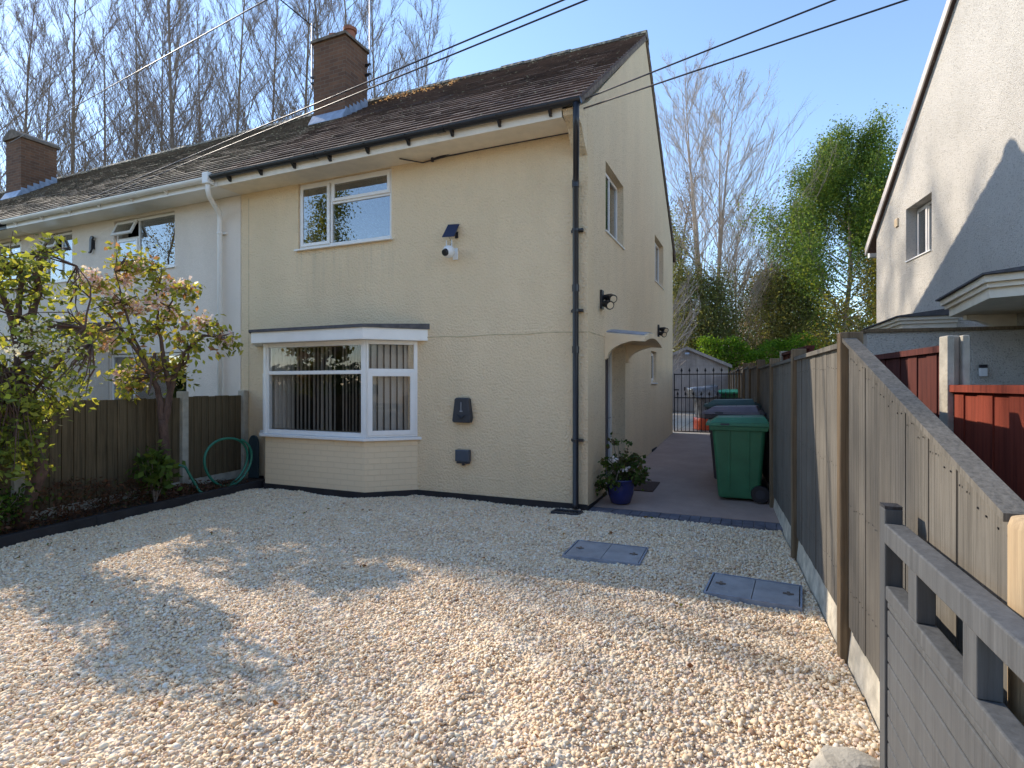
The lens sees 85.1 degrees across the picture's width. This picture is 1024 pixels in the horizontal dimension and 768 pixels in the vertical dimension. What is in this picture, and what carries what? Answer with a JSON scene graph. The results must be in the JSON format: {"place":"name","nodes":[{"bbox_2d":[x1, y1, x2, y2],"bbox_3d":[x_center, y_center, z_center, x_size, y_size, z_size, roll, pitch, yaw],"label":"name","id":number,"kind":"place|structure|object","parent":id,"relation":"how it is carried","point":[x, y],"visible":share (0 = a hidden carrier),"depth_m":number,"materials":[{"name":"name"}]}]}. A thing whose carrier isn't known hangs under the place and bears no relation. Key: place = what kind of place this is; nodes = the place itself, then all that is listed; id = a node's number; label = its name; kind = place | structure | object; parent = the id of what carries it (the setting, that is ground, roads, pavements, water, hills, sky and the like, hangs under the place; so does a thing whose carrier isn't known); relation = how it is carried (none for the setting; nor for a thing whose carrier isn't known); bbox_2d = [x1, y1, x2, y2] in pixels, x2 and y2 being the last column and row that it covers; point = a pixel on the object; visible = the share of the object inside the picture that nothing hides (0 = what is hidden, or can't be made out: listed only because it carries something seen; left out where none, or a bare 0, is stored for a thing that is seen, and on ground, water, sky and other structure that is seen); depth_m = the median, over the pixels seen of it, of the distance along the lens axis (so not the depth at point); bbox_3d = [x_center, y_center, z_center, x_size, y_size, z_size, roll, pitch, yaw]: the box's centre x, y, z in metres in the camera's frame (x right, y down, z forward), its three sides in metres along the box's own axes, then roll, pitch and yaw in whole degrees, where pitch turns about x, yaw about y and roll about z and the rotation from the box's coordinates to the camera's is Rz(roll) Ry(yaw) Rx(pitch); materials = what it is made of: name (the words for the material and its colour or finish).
{"place":"outdoors","nodes":[
{"label":"outdoors","id":0,"kind":"place"},
{"bbox_2d":[1,478,262,534],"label":"soil bed","id":1,"kind":"object","parent":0,"point":[147,502],"visible":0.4,"depth_m":6.33,"materials":[{"name":"brown soil"}]},
{"bbox_2d":[0,480,61,531],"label":"garden shrub","id":2,"kind":"object","parent":1,"relation":"on","point":[9,503],"visible":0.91,"depth_m":5.34,"materials":[{"name":"green plant"}]},
{"bbox_2d":[0,230,105,529],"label":"leafy shrub tree","id":3,"kind":"object","parent":1,"relation":"on","point":[20,405],"visible":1,"depth_m":5.24,"materials":[{"name":"green plant"}]},
{"bbox_2d":[0,475,248,534],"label":"dried undergrowth","id":4,"kind":"object","parent":1,"relation":"on","point":[122,492],"visible":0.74,"depth_m":6.16,"materials":[{"name":"brown plant"}]},
{"bbox_2d":[54,240,243,498],"bbox_3d":[-4.496,-0.185,6.918,2.427,3.234,0.931,0,0,0],"label":"cherry tree","id":5,"kind":"object","parent":1,"relation":"on","point":[107,341],"visible":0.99,"depth_m":6.84,"materials":[{"name":"green plant"}]},
{"bbox_2d":[124,439,185,501],"bbox_3d":[-4.295,1.054,6.700,0.542,0.759,0.571,0,0,31],"label":"garden shrub","id":6,"kind":"object","parent":1,"relation":"on","point":[154,470],"visible":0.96,"depth_m":6.64,"materials":[{"name":"green plant"}]},
{"bbox_2d":[179,437,252,492],"bbox_3d":[-3.979,1.082,7.511,0.249,0.694,1.132,0,0,31],"label":"garden hose","id":7,"kind":"object","parent":1,"relation":"on","point":[243,442],"visible":0.91,"depth_m":7.74,"materials":[{"name":"green rubber"}]},
{"bbox_2d":[248,435,258,477],"bbox_3d":[-3.942,1.105,8.523,0.200,0.650,0.030,0,0,24],"label":"garden board","id":8,"kind":"object","parent":1,"relation":"on","point":[253,471],"visible":0.98,"depth_m":8.50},
{"bbox_2d":[0,487,879,767],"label":"gravel drive","id":9,"kind":"structure","parent":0,"point":[588,749],"depth_m":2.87,"materials":[{"name":"beige gravel"}]},
{"bbox_2d":[17,508,693,737],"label":"scattered leaves","id":10,"kind":"object","parent":9,"relation":"on","point":[690,665],"visible":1,"depth_m":4.51,"materials":[{"name":"brown plant"}]},
{"bbox_2d":[551,508,582,514],"bbox_3d":[0.637,1.500,6.464,0.340,0.060,0.180,0,0,24],"label":"drain gully","id":11,"kind":"object","parent":9,"relation":"on","point":[565,511],"visible":0.71,"depth_m":6.45,"materials":[{"name":"grey plastic"}]},
{"bbox_2d":[562,540,648,565],"bbox_3d":[0.830,1.495,4.907,0.660,0.066,0.500,0,0,22],"label":"inspection cover","id":12,"kind":"object","parent":9,"relation":"on","point":[599,552],"visible":0.74,"depth_m":4.85,"materials":[{"name":"metal"}]},
{"bbox_2d":[704,572,801,611],"bbox_3d":[1.736,1.495,4.009,0.620,0.066,0.460,0,0,28],"label":"inspection cover","id":13,"kind":"object","parent":9,"relation":"on","point":[762,592],"visible":0.85,"depth_m":3.95,"materials":[{"name":"metal"}]},
{"bbox_2d":[809,745,879,767],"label":"rough stone","id":14,"kind":"object","parent":9,"relation":"on","point":[827,756],"visible":0.99,"depth_m":2.15,"materials":[{"name":"stone"}]},
{"bbox_2d":[880,502,1023,767],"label":"timber gate","id":15,"kind":"structure","parent":9,"relation":"on","point":[942,705],"depth_m":1.51,"materials":[{"name":"paint"}]},
{"bbox_2d":[0,0,946,342],"label":"sky","id":16,"kind":"structure","parent":0,"point":[880,56],"materials":[{"name":"blue"}]},
{"bbox_2d":[593,433,778,522],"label":"side path","id":17,"kind":"structure","parent":0,"point":[681,469],"depth_m":7.42,"materials":[{"name":"concrete"}]},
{"bbox_2d":[593,432,651,504],"bbox_3d":[1.324,1.020,6.870,0.730,0.875,0.680,0,0,-11],"label":"potted plant","id":18,"kind":"object","parent":17,"relation":"on","point":[623,478],"visible":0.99,"depth_m":6.74,"materials":[{"name":"green plant"}]},
{"bbox_2d":[634,481,659,491],"bbox_3d":[1.806,1.408,7.719,0.380,0.014,0.600,0,3,24],"label":"doormat","id":19,"kind":"object","parent":17,"relation":"on","point":[650,486],"visible":0.64,"depth_m":7.64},
{"bbox_2d":[673,432,709,434],"bbox_3d":[4.545,1.228,12.920,1.600,0.145,0.220,0,0,24],"label":"gate threshold","id":20,"kind":"object","parent":17,"relation":"on","point":[691,433],"visible":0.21,"depth_m":13.02,"materials":[{"name":"concrete"}]},
{"bbox_2d":[703,399,760,409],"bbox_3d":[3.321,0.736,8.381,0.805,1.034,0.629,0,0,23],"label":"wheelie bin","id":21,"kind":"object","parent":17,"relation":"on","point":[718,402],"visible":0.21,"depth_m":8.16,"materials":[{"name":"plastic"}]},
{"bbox_2d":[702,405,766,478],"bbox_3d":[3.083,0.808,7.686,0.805,1.034,0.629,0,0,27],"label":"wheelie bin","id":22,"kind":"object","parent":17,"relation":"on","point":[713,412],"visible":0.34,"depth_m":7.51,"materials":[{"name":"plastic"}]},
{"bbox_2d":[706,415,768,503],"bbox_3d":[2.873,0.910,7.006,0.805,1.034,0.629,0,0,22],"label":"wheelie bin","id":23,"kind":"object","parent":17,"relation":"on","point":[739,443],"visible":0.95,"depth_m":6.77,"materials":[{"name":"plastic"}]},
{"bbox_2d":[673,413,709,433],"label":"patio","id":24,"kind":"structure","parent":0,"point":[683,421],"depth_m":16.46,"materials":[{"name":"grey concrete"}]},
{"bbox_2d":[673,347,731,412],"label":"garden shed","id":25,"kind":"structure","parent":24,"relation":"on","point":[696,359],"depth_m":22.36,"materials":[{"name":"wood"}]},
{"bbox_2d":[673,367,686,410],"bbox_3d":[6.557,0.200,22.589,0.995,1.780,0.048,0,0,18],"label":"door","id":26,"kind":"structure","parent":25,"relation":"in","point":[677,377],"depth_m":22.52,"materials":[{"name":"metal"}]},
{"bbox_2d":[687,367,712,410],"bbox_3d":[7.517,0.200,22.298,0.995,1.780,0.023,0,0,18],"label":"door","id":27,"kind":"structure","parent":25,"relation":"in","point":[693,378],"depth_m":22.31,"materials":[{"name":"metal"}]},
{"bbox_2d":[718,389,737,397],"bbox_3d":[5.747,0.648,14.601,0.629,1.034,0.805,0,0,39],"label":"wheelie bin","id":28,"kind":"object","parent":24,"relation":"on","point":[729,392],"visible":0.16,"depth_m":14.31,"materials":[{"name":"plastic"}]},
{"bbox_2d":[687,385,720,429],"bbox_3d":[4.842,0.585,14.130,0.819,1.149,0.592,0,0,0],"label":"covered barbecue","id":29,"kind":"object","parent":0,"point":[702,388],"visible":0.43,"depth_m":13.93,"materials":[{"name":"grey"}]},
{"bbox_3d":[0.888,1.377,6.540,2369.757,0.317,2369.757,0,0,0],"label":"ground","id":30,"kind":"structure","parent":0,"visible":0},
{"bbox_2d":[0,1,110,190],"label":"bare poplar","id":31,"kind":"object","parent":30,"relation":"on","point":[59,46],"visible":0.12,"depth_m":32.78,"materials":[{"name":"brown plant"}]},
{"bbox_2d":[0,0,124,191],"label":"bare poplar","id":32,"kind":"object","parent":30,"relation":"on","point":[16,116],"visible":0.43,"depth_m":21.50,"materials":[{"name":"brown plant"}]},
{"bbox_2d":[0,0,135,191],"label":"bare poplar","id":33,"kind":"object","parent":30,"relation":"on","point":[33,10],"visible":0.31,"depth_m":25.37,"materials":[{"name":"brown plant"}]},
{"bbox_2d":[1,0,167,180],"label":"bare poplar","id":34,"kind":"object","parent":30,"relation":"on","point":[90,10],"visible":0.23,"depth_m":33.40,"materials":[{"name":"brown plant"}]},
{"bbox_2d":[0,0,176,189],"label":"bare poplar","id":35,"kind":"object","parent":30,"relation":"on","point":[60,122],"visible":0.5,"depth_m":23.88,"materials":[{"name":"brown plant"}]},
{"bbox_2d":[0,129,197,346],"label":"terrace house","id":36,"kind":"structure","parent":30,"relation":"on","point":[33,179],"depth_m":15.26,"materials":[{"name":"paint"}]},
{"bbox_2d":[0,241,20,288],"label":"window","id":37,"kind":"structure","parent":36,"relation":"in","point":[18,243],"depth_m":11.47,"materials":[{"name":"white plastic"}]},
{"bbox_2d":[10,0,266,142],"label":"overhead cable","id":38,"kind":"object","parent":36,"relation":"attached to","point":[151,63],"visible":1,"depth_m":10.01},
{"bbox_2d":[5,0,219,168],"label":"bare poplar","id":39,"kind":"object","parent":30,"relation":"on","point":[117,86],"visible":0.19,"depth_m":35.37,"materials":[{"name":"brown plant"}]},
{"bbox_2d":[42,0,203,174],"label":"bare poplar","id":40,"kind":"object","parent":30,"relation":"on","point":[137,113],"visible":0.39,"depth_m":25.44,"materials":[{"name":"brown plant"}]},
{"bbox_2d":[0,390,247,527],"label":"featheredge fence","id":41,"kind":"object","parent":30,"relation":"on","point":[105,439],"visible":0.47,"depth_m":6.84,"materials":[{"name":"wood"}]},
{"bbox_2d":[0,479,264,548],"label":"bed edging","id":42,"kind":"object","parent":30,"relation":"on","point":[10,539],"visible":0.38,"depth_m":6.07,"materials":[{"name":"black plastic"}]},
{"bbox_2d":[28,0,248,175],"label":"bare poplar","id":43,"kind":"object","parent":30,"relation":"on","point":[171,139],"visible":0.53,"depth_m":24.30,"materials":[{"name":"brown plant"}]},
{"bbox_2d":[78,0,261,171],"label":"bare poplar","id":44,"kind":"object","parent":30,"relation":"on","point":[192,54],"visible":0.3,"depth_m":25.81,"materials":[{"name":"brown plant"}]},
{"bbox_2d":[96,0,271,153],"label":"bare poplar","id":45,"kind":"object","parent":30,"relation":"on","point":[158,69],"visible":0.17,"depth_m":34.42,"materials":[{"name":"brown plant"}]},
{"bbox_2d":[0,96,389,448],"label":"terrace house","id":46,"kind":"structure","parent":30,"relation":"on","point":[198,203],"depth_m":9.77,"materials":[{"name":"paint"}]},
{"bbox_2d":[41,232,72,284],"bbox_3d":[-8.761,-2.426,10.768,0.970,0.959,0.209,0,0,24],"label":"window","id":47,"kind":"structure","parent":46,"relation":"in","point":[49,245],"depth_m":10.80,"materials":[{"name":"white plastic"}]},
{"bbox_2d":[88,236,94,252],"bbox_3d":[-7.736,-2.565,10.282,0.139,0.310,0.065,0,0,24],"label":"wall ornament","id":48,"kind":"object","parent":46,"relation":"attached to","point":[91,243],"depth_m":10.26,"materials":[{"name":"black plastic"}]},
{"bbox_2d":[110,212,175,274],"bbox_3d":[-6.438,-2.446,9.755,1.660,0.959,0.209,0,0,24],"label":"window","id":49,"kind":"structure","parent":46,"relation":"in","point":[139,239],"depth_m":9.87,"materials":[{"name":"white plastic"}]},
{"bbox_2d":[112,353,180,399],"bbox_3d":[-6.341,0.055,9.788,2.030,1.170,0.070,0,0,24],"label":"window","id":50,"kind":"structure","parent":46,"relation":"in","point":[114,357],"depth_m":10.13,"materials":[{"name":"white plastic"}]},
{"bbox_2d":[81,0,564,201],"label":"overhead cable","id":51,"kind":"object","parent":46,"relation":"attached to","point":[521,17],"visible":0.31,"depth_m":6.85,"materials":[{"name":"black rubber"}]},
{"bbox_2d":[103,0,587,196],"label":"overhead cable","id":52,"kind":"object","parent":46,"relation":"attached to","point":[543,17],"visible":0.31,"depth_m":6.71,"materials":[{"name":"black rubber"}]},
{"bbox_2d":[81,0,320,167],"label":"bare poplar","id":53,"kind":"object","parent":30,"relation":"on","point":[231,77],"visible":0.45,"depth_m":25.41,"materials":[{"name":"brown plant"}]},
{"bbox_2d":[193,0,313,137],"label":"bare poplar","id":54,"kind":"object","parent":30,"relation":"on","point":[257,106],"visible":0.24,"depth_m":31.23,"materials":[{"name":"brown plant"}]},
{"bbox_2d":[147,0,384,144],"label":"bare poplar","id":55,"kind":"object","parent":30,"relation":"on","point":[297,66],"visible":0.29,"depth_m":27.24,"materials":[{"name":"brown plant"}]},
{"bbox_2d":[192,0,394,143],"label":"bare poplar","id":56,"kind":"object","parent":30,"relation":"on","point":[303,5],"visible":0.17,"depth_m":28.25,"materials":[{"name":"brown plant"}]},
{"bbox_2d":[246,0,426,119],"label":"bare poplar","id":57,"kind":"object","parent":30,"relation":"on","point":[379,48],"visible":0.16,"depth_m":32.09,"materials":[{"name":"brown plant"}]},
{"bbox_2d":[295,0,448,99],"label":"bare poplar","id":58,"kind":"object","parent":30,"relation":"on","point":[364,11],"visible":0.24,"depth_m":28.55,"materials":[{"name":"brown plant"}]},
{"bbox_2d":[368,0,455,97],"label":"bare poplar","id":59,"kind":"object","parent":30,"relation":"on","point":[420,13],"visible":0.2,"depth_m":32.89,"materials":[{"name":"brown plant"}]},
{"bbox_2d":[209,25,675,510],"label":"end terrace house","id":60,"kind":"structure","parent":30,"relation":"on","point":[367,359],"depth_m":7.46,"materials":[{"name":"paint"}]},
{"bbox_2d":[277,0,321,88],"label":"tv aerial","id":61,"kind":"object","parent":60,"relation":"attached to","point":[312,76],"visible":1,"depth_m":11.33,"materials":[{"name":"metal"}]},
{"bbox_2d":[294,169,392,251],"bbox_3d":[-2.413,-2.469,8.003,1.730,0.996,0.160,0,0,24],"label":"window","id":62,"kind":"structure","parent":60,"relation":"in","point":[304,246],"depth_m":8.05,"materials":[{"name":"white plastic"}]},
{"bbox_2d":[365,0,370,79],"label":"aerial mast","id":63,"kind":"object","parent":60,"relation":"attached to","point":[369,66],"visible":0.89,"depth_m":11.48,"materials":[{"name":"metal"}]},
{"bbox_2d":[375,77,464,102],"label":"fallen leaves","id":64,"kind":"object","parent":60,"relation":"on","point":[388,97],"visible":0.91,"depth_m":11.46,"materials":[{"name":"brown plant"}]},
{"bbox_2d":[442,240,457,259],"bbox_3d":[-0.806,-1.730,7.159,0.156,0.240,0.221,0,0,24],"label":"security camera","id":65,"kind":"object","parent":60,"relation":"attached to","point":[448,251],"visible":1,"depth_m":7.11,"materials":[{"name":"white plastic"}]},
{"bbox_2d":[442,224,459,244],"bbox_3d":[-0.779,-1.914,7.167,0.138,0.292,0.207,0,0,48],"label":"solar panel","id":66,"kind":"object","parent":60,"relation":"attached to","point":[450,230],"visible":0.92,"depth_m":7.16,"materials":[{"name":"blue plastic"}]},
{"bbox_2d":[452,398,472,422],"bbox_3d":[-0.637,0.335,7.147,0.270,0.320,0.108,0,0,24],"label":"car charger","id":67,"kind":"object","parent":60,"relation":"attached to","point":[462,411],"visible":1,"depth_m":7.11,"materials":[{"name":"grey plastic"}]},
{"bbox_2d":[455,449,470,465],"bbox_3d":[-0.629,0.945,7.164,0.200,0.200,0.070,0,0,24],"label":"outdoor socket","id":68,"kind":"object","parent":60,"relation":"attached to","point":[463,457],"visible":1,"depth_m":7.13,"materials":[{"name":"grey plastic"}]},
{"bbox_2d":[399,133,567,162],"bbox_3d":[-0.370,-2.956,7.051,2.312,0.052,0.165,0,0,19],"label":"wall cable","id":69,"kind":"object","parent":60,"relation":"attached to","point":[432,160],"depth_m":7.09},
{"bbox_2d":[600,290,616,309],"bbox_3d":[1.220,-1.059,7.044,0.205,0.262,0.226,0,0,24],"label":"wall light","id":70,"kind":"object","parent":60,"relation":"attached to","point":[609,301],"visible":1,"depth_m":7.03,"materials":[{"name":"black plastic"}]},
{"bbox_2d":[605,352,611,490],"bbox_3d":[1.289,0.470,7.937,0.180,2.060,1.220,0,0,24],"label":"door","id":71,"kind":"structure","parent":60,"relation":"in","point":[608,363],"depth_m":8.39,"materials":[{"name":"white plastic"}]},
{"bbox_2d":[605,173,624,249],"bbox_3d":[1.379,-2.458,7.842,0.180,0.924,1.120,0,0,24],"label":"window","id":72,"kind":"structure","parent":60,"relation":"in","point":[611,190],"depth_m":8.04,"materials":[{"name":"white plastic"}]},
{"bbox_2d":[433,0,835,158],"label":"overhead cable","id":73,"kind":"object","parent":60,"relation":"attached to","point":[790,17],"visible":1,"depth_m":5.70,"materials":[{"name":"black rubber"}]},
{"bbox_2d":[651,352,657,383],"bbox_3d":[2.694,-0.311,10.815,0.170,0.619,0.650,0,0,24],"label":"window","id":74,"kind":"structure","parent":60,"relation":"in","point":[651,352],"depth_m":10.95,"materials":[{"name":"white plastic"}]},
{"bbox_2d":[655,243,663,289],"bbox_3d":[2.943,-2.458,11.426,0.180,0.904,1.140,0,0,24],"label":"window","id":75,"kind":"structure","parent":60,"relation":"in","point":[656,247],"depth_m":11.75,"materials":[{"name":"white plastic"}]},
{"bbox_2d":[658,325,667,336],"bbox_3d":[3.028,-1.059,11.187,0.205,0.262,0.226,0,0,24],"label":"wall light","id":76,"kind":"object","parent":60,"relation":"attached to","point":[662,331],"visible":1,"depth_m":11.16,"materials":[{"name":"black plastic"}]},
{"bbox_2d":[434,0,907,158],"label":"overhead cable","id":77,"kind":"object","parent":60,"relation":"attached to","point":[830,25],"visible":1,"depth_m":5.58,"materials":[{"name":"black rubber"}]},
{"bbox_2d":[669,194,700,371],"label":"bare tree","id":78,"kind":"object","parent":30,"relation":"on","point":[675,326],"visible":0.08,"depth_m":18.92,"materials":[{"name":"brown plant"}]},
{"bbox_2d":[589,507,782,531],"bbox_3d":[1.858,1.525,6.187,2.156,0.111,0.262,0,0,24],"label":"path edging","id":79,"kind":"object","parent":30,"relation":"on","point":[758,525],"visible":0.45,"depth_m":6.08,"materials":[{"name":"grey concrete"}]},
{"bbox_2d":[669,166,704,347],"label":"brown twig tree","id":80,"kind":"object","parent":30,"relation":"on","point":[685,222],"visible":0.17,"depth_m":30.02,"materials":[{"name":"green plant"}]},
{"bbox_2d":[670,198,724,351],"bbox_3d":[8.087,-3.233,26.897,4.893,11.421,4.570,0,0,-40],"label":"ivy clad tree","id":81,"kind":"object","parent":30,"relation":"on","point":[678,281],"visible":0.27,"depth_m":26.32,"materials":[{"name":"green plant"}]},
{"bbox_2d":[673,257,782,373],"bbox_3d":[9.841,-1.784,25.913,5.042,8.148,4.732,0,0,10],"label":"ivy clad tree","id":82,"kind":"object","parent":30,"relation":"on","point":[716,317],"visible":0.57,"depth_m":25.62,"materials":[{"name":"green plant"}]},
{"bbox_2d":[706,187,786,365],"bbox_3d":[11.405,-4.286,28.058,4.977,10.985,4.982,0,0,-19],"label":"bare tree","id":83,"kind":"object","parent":30,"relation":"on","point":[739,262],"visible":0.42,"depth_m":27.39,"materials":[{"name":"brown plant"}]},
{"bbox_2d":[655,39,846,350],"bbox_3d":[11.052,-8.529,28.246,13.044,19.481,11.623,0,0,7],"label":"bare tree","id":84,"kind":"object","parent":30,"relation":"on","point":[721,203],"visible":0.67,"depth_m":27.89,"materials":[{"name":"brown plant"}]},
{"bbox_2d":[692,331,825,371],"bbox_3d":[13.025,-0.549,24.407,9.869,3.606,1.805,0,0,6],"label":"garden hedge","id":85,"kind":"object","parent":30,"relation":"on","point":[763,349],"visible":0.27,"depth_m":24.31,"materials":[{"name":"green plant"}]},
{"bbox_2d":[739,243,783,335],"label":"bare tree","id":86,"kind":"object","parent":30,"relation":"on","point":[761,271],"visible":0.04,"depth_m":31.18,"materials":[{"name":"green plant"}]},
{"bbox_2d":[732,259,798,365],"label":"leafy tree","id":87,"kind":"object","parent":30,"relation":"on","point":[764,273],"visible":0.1,"depth_m":29.36,"materials":[{"name":"green plant"}]},
{"bbox_2d":[696,297,866,365],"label":"distant woodland","id":88,"kind":"object","parent":30,"relation":"on","point":[858,318],"depth_m":36.02,"materials":[{"name":"green plant"}]},
{"bbox_2d":[733,255,859,363],"bbox_3d":[13.421,-2.701,27.073,5.937,7.810,5.955,0,0,40],"label":"leafy tree","id":89,"kind":"object","parent":30,"relation":"on","point":[786,315],"visible":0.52,"depth_m":26.36,"materials":[{"name":"green plant"}]},
{"bbox_2d":[703,102,906,341],"bbox_3d":[15.264,-5.878,25.771,11.396,14.167,10.658,0,0,11],"label":"birch tree","id":90,"kind":"object","parent":30,"relation":"on","point":[856,214],"visible":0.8,"depth_m":25.17,"materials":[{"name":"green plant"}]},
{"bbox_2d":[790,231,876,348],"bbox_3d":[13.325,-2.755,20.492,5.065,7.927,4.462,0,0,-10],"label":"leafy tree","id":91,"kind":"object","parent":30,"relation":"on","point":[872,277],"visible":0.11,"depth_m":20.87,"materials":[{"name":"green plant"}]},
{"bbox_2d":[839,296,876,330],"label":"leafy tree","id":92,"kind":"object","parent":30,"relation":"on","point":[864,311],"visible":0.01,"depth_m":27.96,"materials":[{"name":"green plant"}]},
{"bbox_2d":[728,332,1023,732],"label":"boundary fence","id":93,"kind":"object","parent":30,"relation":"on","point":[858,432],"visible":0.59,"depth_m":2.73,"materials":[{"name":"brown wood"}]},
{"bbox_2d":[674,367,741,432],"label":"iron gate","id":94,"kind":"structure","parent":93,"relation":"attached to","point":[705,397],"depth_m":12.98,"materials":[{"name":"black metal"}]},
{"bbox_2d":[780,335,1023,500],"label":"red fence","id":95,"kind":"object","parent":30,"relation":"on","point":[984,424],"visible":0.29,"depth_m":3.09,"materials":[{"name":"wood"}]},
{"bbox_2d":[861,326,1023,384],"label":"screen wall","id":96,"kind":"structure","parent":30,"relation":"on","point":[998,351],"depth_m":6.65,"materials":[{"name":"white paint"}]},
{"bbox_2d":[979,365,987,375],"bbox_3d":[5.576,-0.160,6.604,0.080,0.140,0.033,0,0,14],"label":"doorbell","id":97,"kind":"object","parent":96,"relation":"attached to","point":[983,370],"visible":1,"depth_m":6.59,"materials":[{"name":"white plastic"}]},
{"bbox_2d":[863,0,1023,329],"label":"pebbledashed house","id":98,"kind":"structure","parent":30,"relation":"on","point":[944,246],"depth_m":7.99,"materials":[{"name":"paint"}]},
{"bbox_2d":[905,201,931,262],"bbox_3d":[6.904,-2.583,9.310,0.260,0.914,0.920,0,0,14],"label":"window","id":99,"kind":"structure","parent":98,"relation":"in","point":[928,207],"depth_m":9.41,"materials":[{"name":"white plastic"}]},
{"bbox_2d":[1007,515,1023,725],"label":"round gatepost","id":100,"kind":"object","parent":30,"relation":"on","point":[1015,595],"visible":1,"depth_m":1.26,"materials":[{"name":"beige wood"}]}
]}

